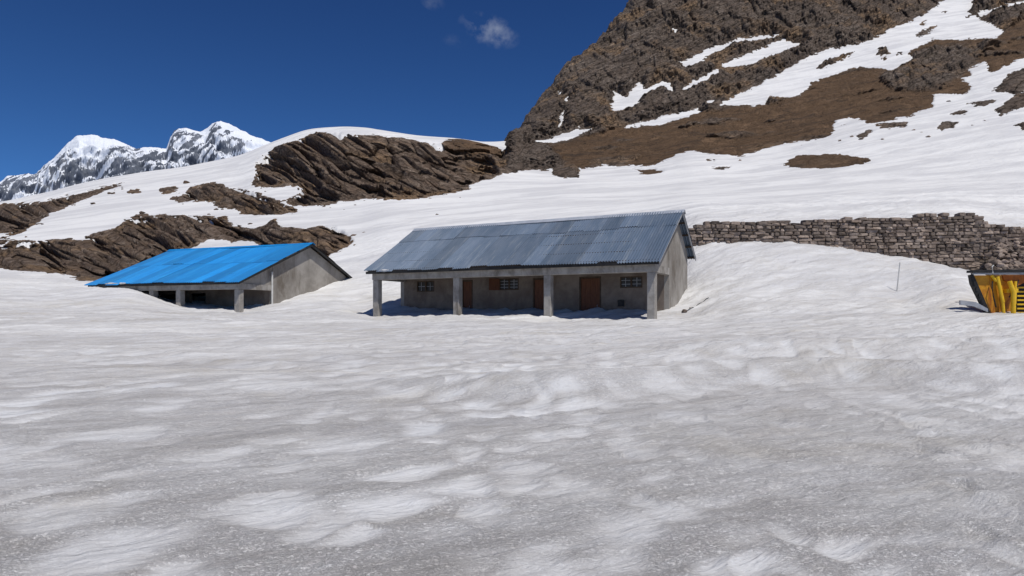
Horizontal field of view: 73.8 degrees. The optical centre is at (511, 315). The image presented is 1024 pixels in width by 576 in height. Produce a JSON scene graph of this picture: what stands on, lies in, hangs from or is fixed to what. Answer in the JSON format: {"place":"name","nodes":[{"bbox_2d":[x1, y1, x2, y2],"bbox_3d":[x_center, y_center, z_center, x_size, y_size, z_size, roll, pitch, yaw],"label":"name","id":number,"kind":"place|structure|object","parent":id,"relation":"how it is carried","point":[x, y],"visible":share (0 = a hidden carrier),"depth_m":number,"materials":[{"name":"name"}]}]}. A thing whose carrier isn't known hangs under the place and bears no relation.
{"place":"outdoors","nodes":[
{"label":"outdoors","id":0,"kind":"place"},
{"bbox_2d":[0,121,270,201],"bbox_3d":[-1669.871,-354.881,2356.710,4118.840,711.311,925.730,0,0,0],"label":"mountain","id":1,"kind":"structure","parent":0,"point":[78,159],"depth_m":2392.15,"materials":[{"name":"white snow"}]},
{"bbox_2d":[0,0,628,181],"label":"sky","id":2,"kind":"structure","parent":0,"point":[134,73],"materials":[{"name":"blue"}]},
{"bbox_2d":[0,213,1023,575],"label":"snow field","id":3,"kind":"structure","parent":0,"point":[780,409],"depth_m":6.96,"materials":[{"name":"white snow"}]},
{"bbox_2d":[85,243,351,311],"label":"blue roofed house","id":4,"kind":"structure","parent":3,"relation":"on","point":[238,278],"depth_m":35.15,"materials":[{"name":"metal"}]},
{"bbox_2d":[161,294,174,299],"bbox_3d":[-18.441,0.025,36.634,0.997,2.310,0.040,0,0,22],"label":"window","id":5,"kind":"structure","parent":4,"relation":"in","point":[167,296],"depth_m":36.61,"materials":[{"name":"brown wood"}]},
{"bbox_2d":[364,209,695,318],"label":"grey roofed house","id":6,"kind":"structure","parent":3,"relation":"on","point":[630,261],"depth_m":28.51,"materials":[{"name":"concrete"}]},
{"bbox_2d":[417,281,433,291],"bbox_3d":[-4.033,-1.350,32.031,0.993,0.500,0.090,0,0,27],"label":"window","id":7,"kind":"structure","parent":6,"relation":"in","point":[422,286],"depth_m":32.01,"materials":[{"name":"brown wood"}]},
{"bbox_2d":[463,282,470,307],"bbox_3d":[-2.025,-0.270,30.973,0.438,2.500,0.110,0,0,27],"label":"door","id":8,"kind":"structure","parent":6,"relation":"in","point":[466,285],"depth_m":30.99,"materials":[{"name":"brown wood"}]},
{"bbox_2d":[489,278,518,289],"bbox_3d":[-0.317,-1.360,30.043,1.364,0.520,0.377,0,0,10],"label":"window","id":9,"kind":"structure","parent":6,"relation":"in","point":[494,283],"depth_m":30.03,"materials":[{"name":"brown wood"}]},
{"bbox_2d":[535,280,543,309],"bbox_3d":[1.302,-0.270,29.281,0.713,2.500,0.062,0,0,27],"label":"door","id":10,"kind":"structure","parent":6,"relation":"in","point":[539,284],"depth_m":29.33,"materials":[{"name":"brown wood"}]},
{"bbox_2d":[581,278,599,310],"bbox_3d":[3.251,-0.270,28.275,0.813,2.500,0.062,0,0,27],"label":"door","id":11,"kind":"structure","parent":6,"relation":"in","point":[590,288],"depth_m":28.26,"materials":[{"name":"brown wood"}]},
{"bbox_2d":[620,276,641,287],"bbox_3d":[4.808,-1.330,27.468,0.929,0.460,0.090,0,0,27],"label":"window","id":12,"kind":"structure","parent":6,"relation":"in","point":[629,281],"depth_m":27.45,"materials":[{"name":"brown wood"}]},
{"bbox_2d":[688,212,1023,269],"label":"stone wall","id":13,"kind":"structure","parent":3,"relation":"on","point":[963,240],"depth_m":34.43,"materials":[{"name":"grey stone"}]},
{"bbox_2d":[896,262,900,290],"bbox_3d":[15.964,-1.552,28.200,0.184,1.265,0.060,0,0,0],"label":"stake","id":14,"kind":"object","parent":3,"relation":"on","point":[898,277],"visible":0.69,"depth_m":28.18,"materials":[{"name":"metal"}]},
{"bbox_2d":[959,265,1023,312],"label":"earthmover","id":15,"kind":"object","parent":3,"relation":"on","point":[995,291],"visible":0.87,"depth_m":23.58,"materials":[{"name":"yellow paint"}]},
{"bbox_2d":[984,227,1023,269],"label":"rubble heap","id":16,"kind":"object","parent":3,"relation":"on","point":[995,255],"visible":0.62,"depth_m":33.30,"materials":[{"name":"stone"}]},
{"bbox_2d":[0,0,1023,296],"bbox_3d":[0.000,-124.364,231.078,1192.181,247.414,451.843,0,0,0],"label":"snow slope","id":17,"kind":"structure","parent":0,"point":[972,162],"depth_m":73.87,"materials":[{"name":"white snow"}]},
{"bbox_2d":[0,182,124,238],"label":"rock outcrop","id":18,"kind":"object","parent":17,"relation":"on","point":[15,219],"visible":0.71,"depth_m":80.80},
{"bbox_2d":[127,189,140,193],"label":"rock","id":19,"kind":"object","parent":17,"relation":"on","point":[131,191],"visible":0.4,"depth_m":83.44,"materials":[{"name":"brown stone"}]},
{"bbox_2d":[159,186,178,193],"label":"rock","id":20,"kind":"object","parent":17,"relation":"on","point":[168,190],"visible":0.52,"depth_m":82.06,"materials":[{"name":"stone"}]},
{"bbox_2d":[0,214,352,280],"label":"rock outcrop","id":21,"kind":"object","parent":17,"relation":"on","point":[127,243],"visible":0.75,"depth_m":53.94,"materials":[{"name":"brown stone"}]},
{"bbox_2d":[170,182,296,214],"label":"rock outcrop","id":22,"kind":"object","parent":17,"relation":"on","point":[219,195],"visible":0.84,"depth_m":71.77,"materials":[{"name":"brown stone"}]},
{"bbox_2d":[252,132,507,206],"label":"rock outcrop","id":23,"kind":"object","parent":17,"relation":"on","point":[322,168],"visible":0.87,"depth_m":85.78,"materials":[{"name":"brown stone"}]},
{"bbox_2d":[552,164,579,177],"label":"rock outcrop","id":24,"kind":"object","parent":17,"relation":"on","point":[571,170],"visible":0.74,"depth_m":89.48,"materials":[{"name":"stone"}]},
{"bbox_2d":[636,169,662,174],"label":"rock outcrop","id":25,"kind":"object","parent":17,"relation":"on","point":[650,171],"visible":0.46,"depth_m":87.62,"materials":[{"name":"stone"}]},
{"bbox_2d":[712,166,729,169],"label":"rock","id":26,"kind":"object","parent":17,"relation":"on","point":[720,168],"visible":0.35,"depth_m":85.25,"materials":[{"name":"stone"}]},
{"bbox_2d":[783,154,870,168],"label":"rock outcrop","id":27,"kind":"object","parent":17,"relation":"on","point":[822,161],"visible":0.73,"depth_m":81.75,"materials":[{"name":"brown stone"}]},
{"bbox_2d":[857,129,872,138],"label":"rock","id":28,"kind":"object","parent":17,"relation":"on","point":[865,133],"visible":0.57,"depth_m":94.66,"materials":[{"name":"stone"}]},
{"bbox_2d":[875,122,907,128],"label":"rock outcrop","id":29,"kind":"object","parent":17,"relation":"on","point":[891,125],"visible":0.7,"depth_m":98.42,"materials":[{"name":"stone"}]},
{"bbox_2d":[937,121,958,130],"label":"rock outcrop","id":30,"kind":"object","parent":17,"relation":"on","point":[945,125],"visible":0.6,"depth_m":92.94,"materials":[{"name":"stone"}]},
{"bbox_2d":[950,109,966,114],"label":"rock","id":31,"kind":"object","parent":17,"relation":"on","point":[960,112],"visible":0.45,"depth_m":101.24,"materials":[{"name":"stone"}]},
{"bbox_2d":[966,99,995,106],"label":"rock outcrop","id":32,"kind":"object","parent":17,"relation":"on","point":[982,103],"visible":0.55,"depth_m":104.95,"materials":[{"name":"stone"}]},
{"bbox_2d":[993,68,1023,94],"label":"rock outcrop","id":33,"kind":"object","parent":17,"relation":"on","point":[1012,83],"visible":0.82,"depth_m":113.98,"materials":[{"name":"stone"}]},
{"bbox_2d":[994,92,1023,115],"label":"rock outcrop","id":34,"kind":"object","parent":17,"relation":"on","point":[1016,101],"visible":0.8,"depth_m":98.34,"materials":[{"name":"stone"}]},
{"bbox_2d":[1013,122,1023,129],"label":"rock","id":35,"kind":"object","parent":17,"relation":"on","point":[1021,124],"visible":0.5,"depth_m":87.26,"materials":[{"name":"stone"}]},
{"bbox_2d":[502,0,1023,173],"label":"mountain","id":36,"kind":"structure","parent":0,"point":[644,44],"depth_m":160.78,"materials":[{"name":"brown stone"}]}
]}

